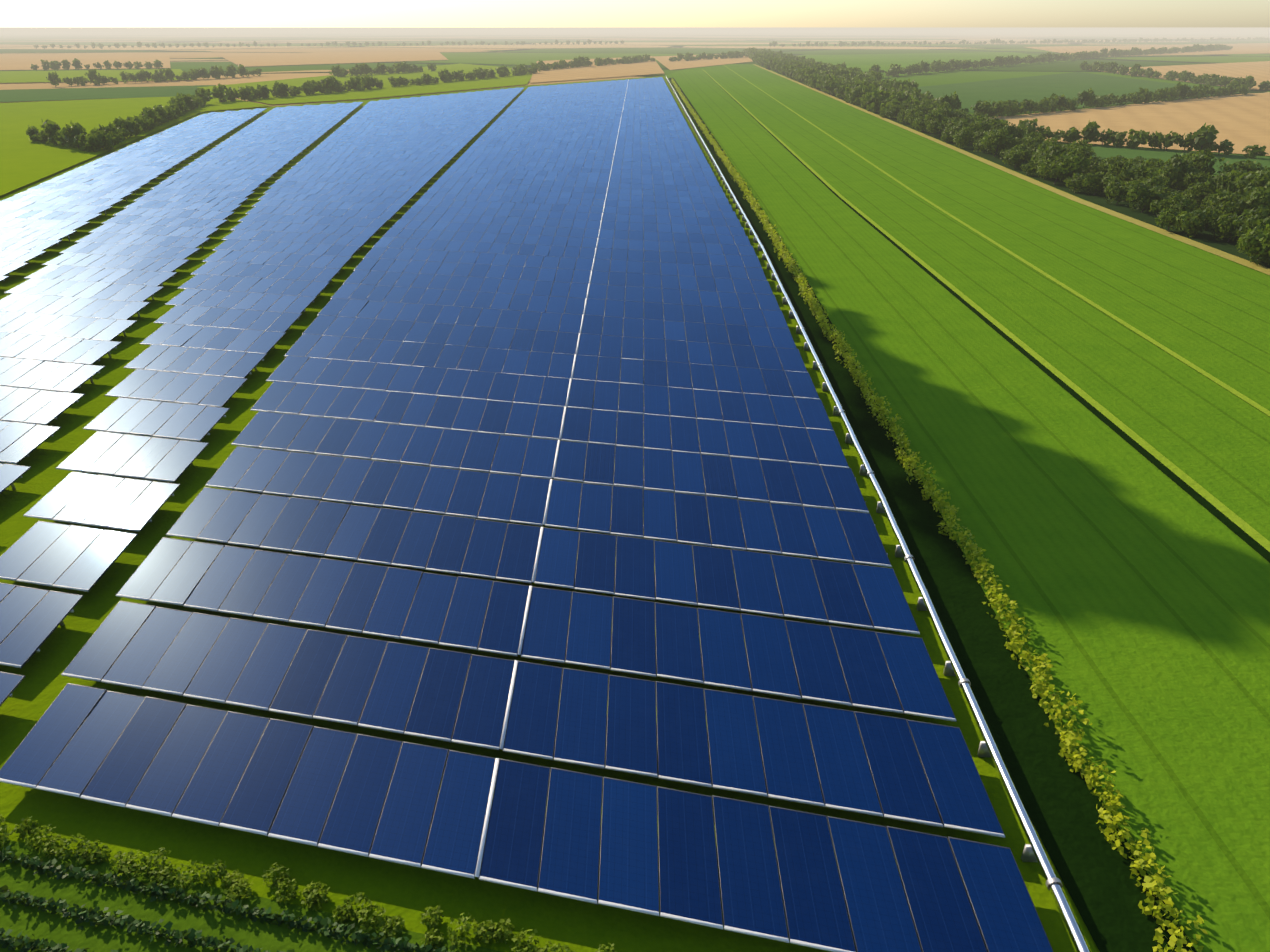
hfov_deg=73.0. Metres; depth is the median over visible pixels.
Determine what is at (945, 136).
tree
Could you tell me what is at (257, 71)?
tree
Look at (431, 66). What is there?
tree
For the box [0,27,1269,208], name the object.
ground
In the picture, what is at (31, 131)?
tree
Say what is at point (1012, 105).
tree
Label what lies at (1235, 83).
tree
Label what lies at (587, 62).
tree
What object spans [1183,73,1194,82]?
tree
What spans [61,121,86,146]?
tree
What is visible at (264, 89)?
tree
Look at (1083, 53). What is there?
tree
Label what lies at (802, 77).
tree
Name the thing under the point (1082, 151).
tree
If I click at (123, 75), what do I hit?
tree
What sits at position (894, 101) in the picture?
tree
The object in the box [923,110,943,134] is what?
tree
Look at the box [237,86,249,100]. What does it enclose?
tree
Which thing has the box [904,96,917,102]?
tree
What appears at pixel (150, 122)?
tree
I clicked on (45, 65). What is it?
tree
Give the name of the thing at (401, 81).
tree
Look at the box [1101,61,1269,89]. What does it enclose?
field
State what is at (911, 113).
tree
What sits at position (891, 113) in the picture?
tree
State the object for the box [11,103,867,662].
posts
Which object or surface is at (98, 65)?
tree
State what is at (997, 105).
tree
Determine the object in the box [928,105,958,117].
tree
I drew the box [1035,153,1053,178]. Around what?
tree
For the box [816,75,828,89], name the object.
tree
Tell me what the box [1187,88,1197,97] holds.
tree
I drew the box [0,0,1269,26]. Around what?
sky
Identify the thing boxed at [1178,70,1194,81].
tree
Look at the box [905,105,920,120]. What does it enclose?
tree
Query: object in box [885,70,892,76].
tree
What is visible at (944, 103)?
tree
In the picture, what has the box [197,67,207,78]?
tree
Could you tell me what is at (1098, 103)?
tree
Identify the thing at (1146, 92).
tree
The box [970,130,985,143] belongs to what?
tree
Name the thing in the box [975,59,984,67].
tree
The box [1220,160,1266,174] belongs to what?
tree
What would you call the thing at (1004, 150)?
tree
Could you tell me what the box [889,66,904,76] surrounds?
tree
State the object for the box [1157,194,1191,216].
tree
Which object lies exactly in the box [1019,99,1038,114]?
tree
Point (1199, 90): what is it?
tree
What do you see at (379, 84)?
tree
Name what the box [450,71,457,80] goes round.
tree
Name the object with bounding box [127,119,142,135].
tree
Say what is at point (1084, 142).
tree
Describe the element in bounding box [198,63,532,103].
field
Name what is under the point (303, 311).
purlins
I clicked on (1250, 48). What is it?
field
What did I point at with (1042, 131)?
tree
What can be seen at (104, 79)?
tree
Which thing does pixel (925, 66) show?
tree
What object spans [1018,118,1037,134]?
tree
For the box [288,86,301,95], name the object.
tree
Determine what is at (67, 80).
tree
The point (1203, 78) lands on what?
tree
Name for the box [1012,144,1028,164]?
tree
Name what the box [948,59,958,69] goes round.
tree
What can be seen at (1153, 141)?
tree
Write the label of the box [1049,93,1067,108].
tree
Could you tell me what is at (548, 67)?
tree
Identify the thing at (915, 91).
tree
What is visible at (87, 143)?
tree
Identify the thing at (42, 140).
tree
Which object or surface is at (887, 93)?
tree
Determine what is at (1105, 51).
tree
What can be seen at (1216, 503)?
track
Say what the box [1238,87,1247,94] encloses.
tree
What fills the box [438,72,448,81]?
tree
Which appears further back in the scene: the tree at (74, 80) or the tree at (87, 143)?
the tree at (74, 80)
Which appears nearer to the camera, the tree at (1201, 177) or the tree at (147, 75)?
the tree at (1201, 177)
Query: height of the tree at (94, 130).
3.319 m
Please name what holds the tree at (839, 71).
on the wood floor
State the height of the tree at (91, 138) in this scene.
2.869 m
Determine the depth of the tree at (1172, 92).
207.75 m
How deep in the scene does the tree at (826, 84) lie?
226.30 m
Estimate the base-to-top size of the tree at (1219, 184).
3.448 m
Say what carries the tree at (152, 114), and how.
on the field at (24, 160)
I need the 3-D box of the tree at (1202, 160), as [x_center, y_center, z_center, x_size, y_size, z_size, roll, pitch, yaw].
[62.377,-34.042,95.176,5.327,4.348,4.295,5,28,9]
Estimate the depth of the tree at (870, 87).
198.03 m
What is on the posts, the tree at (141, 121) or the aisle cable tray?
the aisle cable tray
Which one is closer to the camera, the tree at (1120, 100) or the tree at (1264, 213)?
the tree at (1264, 213)
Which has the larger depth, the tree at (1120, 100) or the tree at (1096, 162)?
the tree at (1120, 100)
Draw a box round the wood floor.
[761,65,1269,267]
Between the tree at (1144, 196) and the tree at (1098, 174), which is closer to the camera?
the tree at (1144, 196)
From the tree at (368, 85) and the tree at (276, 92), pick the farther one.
the tree at (368, 85)
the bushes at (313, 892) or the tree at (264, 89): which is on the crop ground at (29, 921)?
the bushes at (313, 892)
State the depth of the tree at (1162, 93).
206.40 m
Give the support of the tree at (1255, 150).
on the field at (1102, 151)
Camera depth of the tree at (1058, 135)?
133.38 m
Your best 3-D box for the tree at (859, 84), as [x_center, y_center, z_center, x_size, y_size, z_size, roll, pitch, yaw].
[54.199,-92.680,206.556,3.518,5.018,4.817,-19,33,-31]
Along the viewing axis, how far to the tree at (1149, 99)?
203.02 m
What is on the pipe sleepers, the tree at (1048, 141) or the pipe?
the pipe
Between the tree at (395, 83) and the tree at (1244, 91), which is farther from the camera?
the tree at (395, 83)
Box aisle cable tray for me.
[475,79,628,876]
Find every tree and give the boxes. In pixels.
[25,125,38,137]
[29,132,47,141]
[30,64,38,69]
[38,135,47,143]
[39,118,62,142]
[40,59,50,70]
[46,71,61,86]
[48,137,57,145]
[50,61,61,70]
[53,130,65,145]
[56,134,79,147]
[61,60,70,69]
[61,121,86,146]
[62,77,72,85]
[69,77,78,85]
[72,58,82,68]
[73,76,85,85]
[73,133,88,150]
[83,69,100,84]
[83,140,103,151]
[85,133,102,151]
[89,127,112,148]
[93,62,101,69]
[93,131,113,151]
[97,122,118,140]
[98,76,108,84]
[102,60,111,69]
[110,77,117,83]
[111,132,123,145]
[112,116,135,137]
[113,61,122,68]
[113,126,124,138]
[116,126,134,139]
[119,71,131,82]
[123,61,133,68]
[127,116,146,131]
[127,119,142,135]
[129,73,138,81]
[131,116,153,130]
[133,61,142,68]
[134,113,152,129]
[135,72,145,82]
[139,106,162,126]
[140,69,151,80]
[144,61,154,68]
[150,73,159,81]
[150,105,167,123]
[152,104,174,121]
[153,59,162,68]
[153,72,164,81]
[154,69,166,81]
[164,68,174,80]
[166,96,185,104]
[169,100,185,115]
[169,106,177,119]
[174,106,182,117]
[175,92,194,111]
[180,71,190,80]
[188,69,203,79]
[188,71,198,79]
[192,92,209,100]
[195,88,212,103]
[195,96,206,106]
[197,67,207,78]
[209,65,224,78]
[209,69,219,77]
[211,83,229,101]
[222,93,234,101]
[225,87,239,100]
[226,64,235,76]
[236,64,247,75]
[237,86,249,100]
[242,86,256,100]
[250,89,264,98]
[253,68,261,75]
[256,84,269,97]
[270,87,280,97]
[272,81,288,96]
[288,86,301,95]
[301,84,310,94]
[303,81,315,94]
[307,80,321,93]
[318,83,326,93]
[320,78,334,92]
[326,76,338,92]
[329,65,341,76]
[335,83,342,91]
[339,68,345,75]
[344,80,354,90]
[348,67,360,75]
[350,76,366,90]
[353,64,367,74]
[360,63,369,74]
[361,79,372,89]
[364,75,376,88]
[375,81,383,87]
[376,63,387,73]
[385,66,394,73]
[388,76,398,86]
[390,80,397,86]
[392,63,404,72]
[396,62,407,72]
[396,76,408,85]
[407,64,414,72]
[409,79,415,84]
[414,78,422,84]
[420,73,434,83]
[427,63,436,70]
[430,77,438,82]
[438,68,450,79]
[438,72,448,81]
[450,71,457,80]
[456,71,463,80]
[465,72,472,79]
[475,69,486,78]
[487,69,495,77]
[495,65,508,73]
[498,69,505,76]
[512,70,519,75]
[516,64,526,74]
[528,68,535,73]
[538,65,546,70]
[544,63,551,69]
[573,56,581,66]
[582,57,590,65]
[595,57,601,65]
[643,54,650,61]
[676,53,682,60]
[727,51,734,57]
[786,68,793,78]
[798,68,806,79]
[800,74,808,81]
[804,66,815,74]
[810,74,824,88]
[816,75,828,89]
[823,77,838,94]
[826,81,842,94]
[833,67,848,75]
[834,84,846,97]
[843,87,854,102]
[846,95,856,103]
[847,86,862,103]
[849,69,856,75]
[854,80,868,87]
[858,83,878,97]
[859,72,868,77]
[860,94,866,107]
[864,91,883,111]
[870,64,880,70]
[871,70,883,79]
[876,90,894,107]
[877,103,896,117]
[881,82,891,87]
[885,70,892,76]
[885,108,895,118]
[888,98,899,107]
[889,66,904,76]
[890,80,901,88]
[891,68,897,76]
[893,104,900,117]
[896,84,909,91]
[896,90,909,102]
[899,79,918,87]
[900,116,908,122]
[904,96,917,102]
[904,108,918,120]
[905,87,919,97]
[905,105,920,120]
[906,64,917,73]
[907,66,913,73]
[908,115,917,127]
[913,114,928,131]
[914,99,928,106]
[916,65,921,73]
[916,104,930,114]
[919,60,929,72]
[921,93,933,98]
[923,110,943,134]
[926,118,943,136]
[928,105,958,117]
[930,61,941,71]
[931,100,951,111]
[932,114,952,133]
[936,91,961,109]
[938,118,966,131]
[941,133,953,141]
[942,61,951,70]
[945,121,959,133]
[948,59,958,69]
[948,118,969,142]
[949,111,966,117]
[952,105,968,112]
[952,127,972,147]
[961,60,969,68]
[966,124,982,144]
[969,114,990,125]
[970,100,993,115]
[970,117,994,135]
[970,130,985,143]
[973,139,990,152]
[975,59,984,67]
[979,128,1016,156]
[983,116,1010,130]
[987,106,998,117]
[991,100,1002,116]
[998,101,1008,116]
[998,137,1025,152]
[999,147,1018,158]
[1000,99,1020,115]
[1002,149,1028,167]
[1004,123,1028,139]
[1004,150,1022,164]
[1005,126,1018,139]
[1007,55,1013,64]
[1008,102,1027,113]
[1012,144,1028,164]
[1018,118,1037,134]
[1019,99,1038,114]
[1020,160,1037,175]
[1022,135,1046,152]
[1024,99,1043,113]
[1025,142,1048,161]
[1028,57,1034,62]
[1029,155,1043,175]
[1031,144,1049,160]
[1032,103,1046,112]
[1032,142,1076,178]
[1034,125,1050,137]
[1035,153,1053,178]
[1037,158,1077,183]
[1038,97,1051,112]
[1040,55,1047,61]
[1043,137,1060,145]
[1048,99,1058,111]
[1048,129,1066,139]
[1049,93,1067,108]
[1049,150,1093,185]
[1055,54,1062,60]
[1058,96,1074,110]
[1061,54,1069,59]
[1063,127,1081,142]
[1064,172,1087,191]
[1065,99,1078,110]
[1069,139,1095,157]
[1074,146,1096,160]
[1077,88,1095,107]
[1079,61,1087,69]
[1080,51,1086,58]
[1081,120,1100,143]
[1081,173,1106,194]
[1083,64,1091,70]
[1084,162,1111,175]
[1085,171,1104,182]
[1089,97,1098,107]
[1089,156,1104,165]
[1091,61,1100,70]
[1093,98,1101,107]
[1093,128,1113,145]
[1096,95,1107,106]
[1097,62,1104,70]
[1100,48,1107,55]
[1100,155,1123,162]
[1100,157,1118,175]
[1102,96,1114,104]
[1102,173,1127,194]
[1103,181,1128,204]
[1105,158,1135,179]
[1107,93,1118,105]
[1107,131,1127,146]
[1108,49,1116,55]
[1108,62,1117,72]
[1114,97,1123,104]
[1119,66,1128,74]
[1119,164,1165,183]
[1120,93,1134,104]
[1124,129,1149,148]
[1125,180,1150,193]
[1125,182,1167,211]
[1128,92,1145,103]
[1130,69,1136,76]
[1130,158,1144,164]
[1131,63,1141,69]
[1133,175,1165,190]
[1137,68,1145,75]
[1137,87,1154,102]
[1138,159,1157,171]
[1138,174,1170,190]
[1139,158,1168,167]
[1144,91,1152,102]
[1147,131,1161,148]
[1148,185,1186,199]
[1149,198,1183,216]
[1150,47,1156,53]
[1152,73,1161,78]
[1154,88,1167,101]
[1155,153,1198,185]
[1155,208,1184,230]
[1157,131,1180,150]
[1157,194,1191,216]
[1161,165,1203,191]
[1164,87,1178,100]
[1166,70,1175,79]
[1168,72,1177,80]
[1174,81,1190,99]
[1177,132,1194,151]
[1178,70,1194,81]
[1180,148,1228,175]
[1180,181,1216,206]
[1181,171,1208,189]
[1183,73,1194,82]
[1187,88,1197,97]
[1191,123,1218,150]
[1192,76,1199,83]
[1193,84,1206,98]
[1197,73,1204,83]
[1199,189,1239,211]
[1200,74,1207,84]
[1201,208,1224,230]
[1204,84,1214,96]
[1205,74,1219,84]
[1205,193,1241,208]
[1206,172,1239,193]
[1208,139,1234,154]
[1210,89,1218,96]
[1212,215,1250,241]
[1213,201,1248,224]
[1214,169,1255,191]
[1217,75,1226,86]
[1218,77,1234,86]
[1220,86,1228,95]
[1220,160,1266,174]
[1221,213,1251,237]
[1226,84,1237,94]
[1227,80,1240,94]
[1230,187,1269,219]
[1232,204,1269,236]
[1233,168,1269,198]
[1235,237,1267,259]
[1237,78,1245,86]
[1237,217,1269,264]
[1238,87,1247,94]
[1241,75,1254,87]
[1242,145,1268,158]
[1246,80,1256,88]
[1253,167,1269,180]
[1257,81,1268,90]
[1259,224,1269,249]
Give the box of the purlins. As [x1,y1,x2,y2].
[3,79,887,909]
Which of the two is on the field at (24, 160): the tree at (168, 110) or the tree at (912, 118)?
the tree at (168, 110)
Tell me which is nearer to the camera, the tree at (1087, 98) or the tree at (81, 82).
the tree at (1087, 98)
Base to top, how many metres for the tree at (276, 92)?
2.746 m
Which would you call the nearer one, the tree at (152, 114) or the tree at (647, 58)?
the tree at (152, 114)
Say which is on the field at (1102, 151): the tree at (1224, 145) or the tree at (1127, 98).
the tree at (1224, 145)
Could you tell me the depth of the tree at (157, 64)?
369.28 m
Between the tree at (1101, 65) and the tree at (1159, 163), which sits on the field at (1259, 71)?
the tree at (1101, 65)
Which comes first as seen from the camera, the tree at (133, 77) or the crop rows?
the crop rows
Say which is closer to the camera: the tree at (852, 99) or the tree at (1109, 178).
the tree at (1109, 178)
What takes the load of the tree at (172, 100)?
on the field at (24, 160)
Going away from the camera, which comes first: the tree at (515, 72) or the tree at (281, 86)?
the tree at (281, 86)
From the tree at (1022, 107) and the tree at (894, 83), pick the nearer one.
the tree at (1022, 107)
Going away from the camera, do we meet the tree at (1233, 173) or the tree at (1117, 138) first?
the tree at (1233, 173)
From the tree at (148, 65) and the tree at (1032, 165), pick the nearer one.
the tree at (1032, 165)
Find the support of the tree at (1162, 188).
on the wood floor
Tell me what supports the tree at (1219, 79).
on the ground at (660, 41)
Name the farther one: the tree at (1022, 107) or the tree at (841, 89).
the tree at (841, 89)
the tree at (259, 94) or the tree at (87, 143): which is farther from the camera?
the tree at (259, 94)
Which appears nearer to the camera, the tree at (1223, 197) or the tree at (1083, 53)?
the tree at (1223, 197)
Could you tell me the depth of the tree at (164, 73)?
283.46 m
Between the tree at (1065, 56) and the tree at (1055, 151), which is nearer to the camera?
the tree at (1055, 151)
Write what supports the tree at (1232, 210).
on the wood floor
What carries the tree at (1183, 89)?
on the ground at (660, 41)
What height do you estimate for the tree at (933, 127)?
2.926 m
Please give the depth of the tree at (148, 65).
367.39 m
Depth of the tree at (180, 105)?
170.68 m
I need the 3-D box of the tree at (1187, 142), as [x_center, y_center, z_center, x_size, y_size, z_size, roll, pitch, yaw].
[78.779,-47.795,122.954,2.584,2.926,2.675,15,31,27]
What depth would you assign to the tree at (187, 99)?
179.15 m
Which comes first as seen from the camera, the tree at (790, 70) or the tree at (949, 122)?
the tree at (949, 122)
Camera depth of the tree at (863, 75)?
257.65 m
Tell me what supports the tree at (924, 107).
on the wood floor
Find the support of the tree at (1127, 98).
on the ground at (660, 41)
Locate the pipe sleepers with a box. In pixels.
[666,78,1036,861]
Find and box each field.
[0,54,170,69]
[0,85,215,101]
[0,95,269,195]
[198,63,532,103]
[219,50,447,66]
[530,56,663,82]
[653,54,752,69]
[665,64,1269,951]
[798,52,1073,76]
[918,72,1238,114]
[988,93,1269,155]
[1027,43,1269,55]
[1058,142,1269,173]
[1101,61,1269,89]
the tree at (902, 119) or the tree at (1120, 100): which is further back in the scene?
the tree at (1120, 100)
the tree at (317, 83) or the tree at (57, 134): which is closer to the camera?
the tree at (57, 134)
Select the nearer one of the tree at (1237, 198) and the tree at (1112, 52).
the tree at (1237, 198)
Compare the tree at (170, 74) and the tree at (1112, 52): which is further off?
the tree at (1112, 52)
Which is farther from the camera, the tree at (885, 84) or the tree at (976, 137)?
the tree at (885, 84)
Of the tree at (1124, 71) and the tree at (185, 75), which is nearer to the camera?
the tree at (185, 75)
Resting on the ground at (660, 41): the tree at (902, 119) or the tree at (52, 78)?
the tree at (52, 78)
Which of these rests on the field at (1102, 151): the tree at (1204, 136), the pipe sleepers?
the tree at (1204, 136)
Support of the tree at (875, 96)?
on the wood floor
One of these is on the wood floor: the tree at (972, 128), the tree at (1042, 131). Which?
the tree at (972, 128)
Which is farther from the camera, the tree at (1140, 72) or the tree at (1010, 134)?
the tree at (1140, 72)
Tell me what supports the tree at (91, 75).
on the ground at (660, 41)
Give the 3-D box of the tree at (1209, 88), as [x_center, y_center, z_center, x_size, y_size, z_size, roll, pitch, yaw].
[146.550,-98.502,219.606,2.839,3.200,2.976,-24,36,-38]
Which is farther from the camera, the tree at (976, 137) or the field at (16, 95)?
the field at (16, 95)
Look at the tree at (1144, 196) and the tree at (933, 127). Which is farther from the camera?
the tree at (933, 127)
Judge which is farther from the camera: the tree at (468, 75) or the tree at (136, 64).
the tree at (136, 64)
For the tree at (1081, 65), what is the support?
on the ground at (660, 41)
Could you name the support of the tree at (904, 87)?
on the wood floor
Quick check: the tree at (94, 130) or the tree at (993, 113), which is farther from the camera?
the tree at (993, 113)
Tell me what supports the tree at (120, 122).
on the field at (24, 160)
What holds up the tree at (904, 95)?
on the wood floor
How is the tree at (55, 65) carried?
on the ground at (660, 41)
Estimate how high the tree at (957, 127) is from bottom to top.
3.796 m
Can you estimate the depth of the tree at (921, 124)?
146.63 m
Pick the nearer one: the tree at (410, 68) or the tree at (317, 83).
the tree at (317, 83)
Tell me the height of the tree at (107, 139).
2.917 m
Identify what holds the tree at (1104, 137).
on the field at (1102, 151)
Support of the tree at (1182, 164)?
on the wood floor
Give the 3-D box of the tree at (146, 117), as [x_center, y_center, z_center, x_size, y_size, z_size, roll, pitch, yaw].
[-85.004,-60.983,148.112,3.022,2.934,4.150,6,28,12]
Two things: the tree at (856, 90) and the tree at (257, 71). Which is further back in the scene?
the tree at (257, 71)
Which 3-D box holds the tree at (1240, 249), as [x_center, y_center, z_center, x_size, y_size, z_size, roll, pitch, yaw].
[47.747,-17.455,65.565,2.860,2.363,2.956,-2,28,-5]
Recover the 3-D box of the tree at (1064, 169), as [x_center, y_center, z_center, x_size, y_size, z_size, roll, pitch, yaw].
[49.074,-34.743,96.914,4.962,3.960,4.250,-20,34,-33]
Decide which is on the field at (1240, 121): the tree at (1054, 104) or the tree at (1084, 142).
the tree at (1054, 104)
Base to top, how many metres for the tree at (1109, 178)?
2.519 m
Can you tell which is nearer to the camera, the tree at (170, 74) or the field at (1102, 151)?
the field at (1102, 151)
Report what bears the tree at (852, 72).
on the wood floor
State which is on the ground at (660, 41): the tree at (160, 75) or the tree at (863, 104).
the tree at (160, 75)
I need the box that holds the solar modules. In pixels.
[0,77,1052,951]
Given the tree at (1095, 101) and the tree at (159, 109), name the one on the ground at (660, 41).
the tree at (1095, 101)
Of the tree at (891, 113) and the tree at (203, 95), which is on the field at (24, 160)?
the tree at (203, 95)
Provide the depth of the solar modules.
29.28 m
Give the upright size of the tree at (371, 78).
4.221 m
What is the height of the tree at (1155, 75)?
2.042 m
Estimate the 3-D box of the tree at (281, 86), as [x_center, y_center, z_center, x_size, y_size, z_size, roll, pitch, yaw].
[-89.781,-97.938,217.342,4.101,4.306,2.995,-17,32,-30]
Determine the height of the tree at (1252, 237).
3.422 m
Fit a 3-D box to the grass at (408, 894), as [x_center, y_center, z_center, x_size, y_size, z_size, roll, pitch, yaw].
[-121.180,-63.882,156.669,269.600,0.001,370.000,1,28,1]
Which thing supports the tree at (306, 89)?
on the field at (386, 90)
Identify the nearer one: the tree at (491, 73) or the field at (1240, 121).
the field at (1240, 121)
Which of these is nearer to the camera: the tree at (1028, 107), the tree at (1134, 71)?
the tree at (1028, 107)
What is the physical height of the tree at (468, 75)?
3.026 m
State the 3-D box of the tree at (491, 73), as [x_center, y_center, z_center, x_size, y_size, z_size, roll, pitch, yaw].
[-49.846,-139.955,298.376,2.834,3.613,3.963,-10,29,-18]
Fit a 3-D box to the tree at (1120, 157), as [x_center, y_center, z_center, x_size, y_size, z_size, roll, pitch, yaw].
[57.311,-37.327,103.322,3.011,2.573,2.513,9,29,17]
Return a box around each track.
[702,69,1269,551]
[724,65,1269,415]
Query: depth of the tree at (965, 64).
360.97 m
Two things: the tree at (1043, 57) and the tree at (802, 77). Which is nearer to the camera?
the tree at (802, 77)
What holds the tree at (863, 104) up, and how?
on the wood floor
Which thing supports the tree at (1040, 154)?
on the wood floor
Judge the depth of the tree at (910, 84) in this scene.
209.60 m
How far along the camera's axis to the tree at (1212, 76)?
264.67 m
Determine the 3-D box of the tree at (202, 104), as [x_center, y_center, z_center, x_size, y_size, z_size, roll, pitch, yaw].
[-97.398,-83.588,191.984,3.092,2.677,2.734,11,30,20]
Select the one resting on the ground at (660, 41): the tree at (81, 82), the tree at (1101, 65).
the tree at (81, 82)
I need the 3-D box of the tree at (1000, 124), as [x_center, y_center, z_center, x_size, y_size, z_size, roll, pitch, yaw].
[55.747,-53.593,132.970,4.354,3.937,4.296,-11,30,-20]
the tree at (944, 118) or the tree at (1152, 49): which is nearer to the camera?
the tree at (944, 118)
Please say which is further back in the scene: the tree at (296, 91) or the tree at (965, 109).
the tree at (296, 91)
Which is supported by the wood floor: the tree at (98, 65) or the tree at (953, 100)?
the tree at (953, 100)
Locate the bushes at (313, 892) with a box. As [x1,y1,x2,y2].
[0,815,616,951]
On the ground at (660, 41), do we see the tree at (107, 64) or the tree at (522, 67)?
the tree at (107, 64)
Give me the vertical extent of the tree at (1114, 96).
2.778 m
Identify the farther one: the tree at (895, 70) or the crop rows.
the tree at (895, 70)
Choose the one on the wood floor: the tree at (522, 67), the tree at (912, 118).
the tree at (912, 118)
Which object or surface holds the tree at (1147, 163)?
on the wood floor
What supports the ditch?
on the field at (1137, 590)
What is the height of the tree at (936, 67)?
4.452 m
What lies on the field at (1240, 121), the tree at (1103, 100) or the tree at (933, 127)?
the tree at (1103, 100)
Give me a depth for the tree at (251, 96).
209.00 m
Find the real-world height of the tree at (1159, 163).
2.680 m
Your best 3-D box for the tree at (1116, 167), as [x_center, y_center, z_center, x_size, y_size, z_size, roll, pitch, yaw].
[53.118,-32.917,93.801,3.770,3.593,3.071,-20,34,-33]
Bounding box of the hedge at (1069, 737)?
[671,79,1207,951]
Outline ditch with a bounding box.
[706,73,1269,562]
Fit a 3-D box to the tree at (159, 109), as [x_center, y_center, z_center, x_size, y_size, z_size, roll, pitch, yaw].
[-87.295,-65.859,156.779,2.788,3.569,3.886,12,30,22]
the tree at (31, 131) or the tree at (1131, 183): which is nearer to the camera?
the tree at (1131, 183)
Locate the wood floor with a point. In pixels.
(1207, 238)
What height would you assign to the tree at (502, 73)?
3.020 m
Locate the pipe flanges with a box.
[704,142,1062,889]
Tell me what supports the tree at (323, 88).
on the field at (386, 90)
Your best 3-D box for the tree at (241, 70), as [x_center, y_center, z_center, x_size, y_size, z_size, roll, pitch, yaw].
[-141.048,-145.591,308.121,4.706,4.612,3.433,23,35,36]
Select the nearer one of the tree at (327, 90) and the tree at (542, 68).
the tree at (327, 90)
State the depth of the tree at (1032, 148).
109.34 m
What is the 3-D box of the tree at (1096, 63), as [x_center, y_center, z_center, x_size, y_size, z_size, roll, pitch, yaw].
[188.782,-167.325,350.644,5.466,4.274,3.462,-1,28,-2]
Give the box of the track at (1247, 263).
[753,64,1269,274]
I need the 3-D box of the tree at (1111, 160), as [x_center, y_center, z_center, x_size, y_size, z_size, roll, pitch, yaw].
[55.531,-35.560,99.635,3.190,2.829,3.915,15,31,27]
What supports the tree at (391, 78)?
on the field at (386, 90)
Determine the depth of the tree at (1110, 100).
193.38 m
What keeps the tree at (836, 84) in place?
on the wood floor
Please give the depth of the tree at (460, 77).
283.09 m
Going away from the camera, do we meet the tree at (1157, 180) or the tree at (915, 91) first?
the tree at (1157, 180)
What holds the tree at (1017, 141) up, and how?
on the wood floor
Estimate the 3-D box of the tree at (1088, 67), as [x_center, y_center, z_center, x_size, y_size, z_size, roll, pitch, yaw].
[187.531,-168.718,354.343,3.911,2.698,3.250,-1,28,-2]
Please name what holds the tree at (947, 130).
on the wood floor
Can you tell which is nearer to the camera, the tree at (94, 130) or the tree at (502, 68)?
the tree at (94, 130)
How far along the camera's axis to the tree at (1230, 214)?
72.90 m
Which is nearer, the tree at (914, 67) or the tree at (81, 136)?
the tree at (81, 136)
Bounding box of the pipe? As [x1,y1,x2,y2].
[666,77,1090,951]
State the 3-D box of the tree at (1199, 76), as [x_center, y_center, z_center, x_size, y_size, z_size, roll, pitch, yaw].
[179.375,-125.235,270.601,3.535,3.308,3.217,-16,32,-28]
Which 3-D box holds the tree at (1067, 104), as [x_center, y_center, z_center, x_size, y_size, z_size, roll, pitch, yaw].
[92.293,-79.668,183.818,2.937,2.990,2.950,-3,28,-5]
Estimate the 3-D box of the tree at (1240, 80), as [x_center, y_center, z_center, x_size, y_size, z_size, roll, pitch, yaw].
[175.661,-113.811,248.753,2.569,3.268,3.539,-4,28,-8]
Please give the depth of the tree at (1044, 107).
177.80 m
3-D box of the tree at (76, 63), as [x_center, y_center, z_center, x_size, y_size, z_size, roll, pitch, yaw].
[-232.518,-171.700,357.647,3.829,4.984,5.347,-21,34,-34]
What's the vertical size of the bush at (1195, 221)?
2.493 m
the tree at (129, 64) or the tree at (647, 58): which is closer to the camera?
the tree at (129, 64)
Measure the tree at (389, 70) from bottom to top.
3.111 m
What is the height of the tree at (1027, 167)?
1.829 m
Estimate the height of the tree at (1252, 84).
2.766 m
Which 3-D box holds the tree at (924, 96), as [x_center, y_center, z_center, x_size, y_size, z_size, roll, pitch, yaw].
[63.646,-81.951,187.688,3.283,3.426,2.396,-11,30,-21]
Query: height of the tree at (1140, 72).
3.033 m
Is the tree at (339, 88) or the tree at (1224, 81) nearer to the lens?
the tree at (339, 88)
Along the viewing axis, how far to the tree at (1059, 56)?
455.67 m
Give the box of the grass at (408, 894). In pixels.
[0,76,1098,951]
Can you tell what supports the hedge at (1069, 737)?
on the field at (1137, 590)
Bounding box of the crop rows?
[0,845,455,951]
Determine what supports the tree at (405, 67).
on the field at (386, 90)
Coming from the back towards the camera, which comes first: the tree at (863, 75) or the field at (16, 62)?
the field at (16, 62)
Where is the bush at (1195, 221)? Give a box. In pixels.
[1169,209,1218,236]
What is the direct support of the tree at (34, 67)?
on the ground at (660, 41)
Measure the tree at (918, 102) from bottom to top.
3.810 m
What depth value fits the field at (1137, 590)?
39.32 m
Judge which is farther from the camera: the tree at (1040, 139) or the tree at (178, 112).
the tree at (178, 112)
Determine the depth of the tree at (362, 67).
314.88 m
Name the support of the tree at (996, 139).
on the wood floor
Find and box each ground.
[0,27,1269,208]
[0,840,500,951]
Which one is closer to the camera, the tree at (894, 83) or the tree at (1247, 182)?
the tree at (1247, 182)
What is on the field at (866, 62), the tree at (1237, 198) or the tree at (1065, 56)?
the tree at (1065, 56)

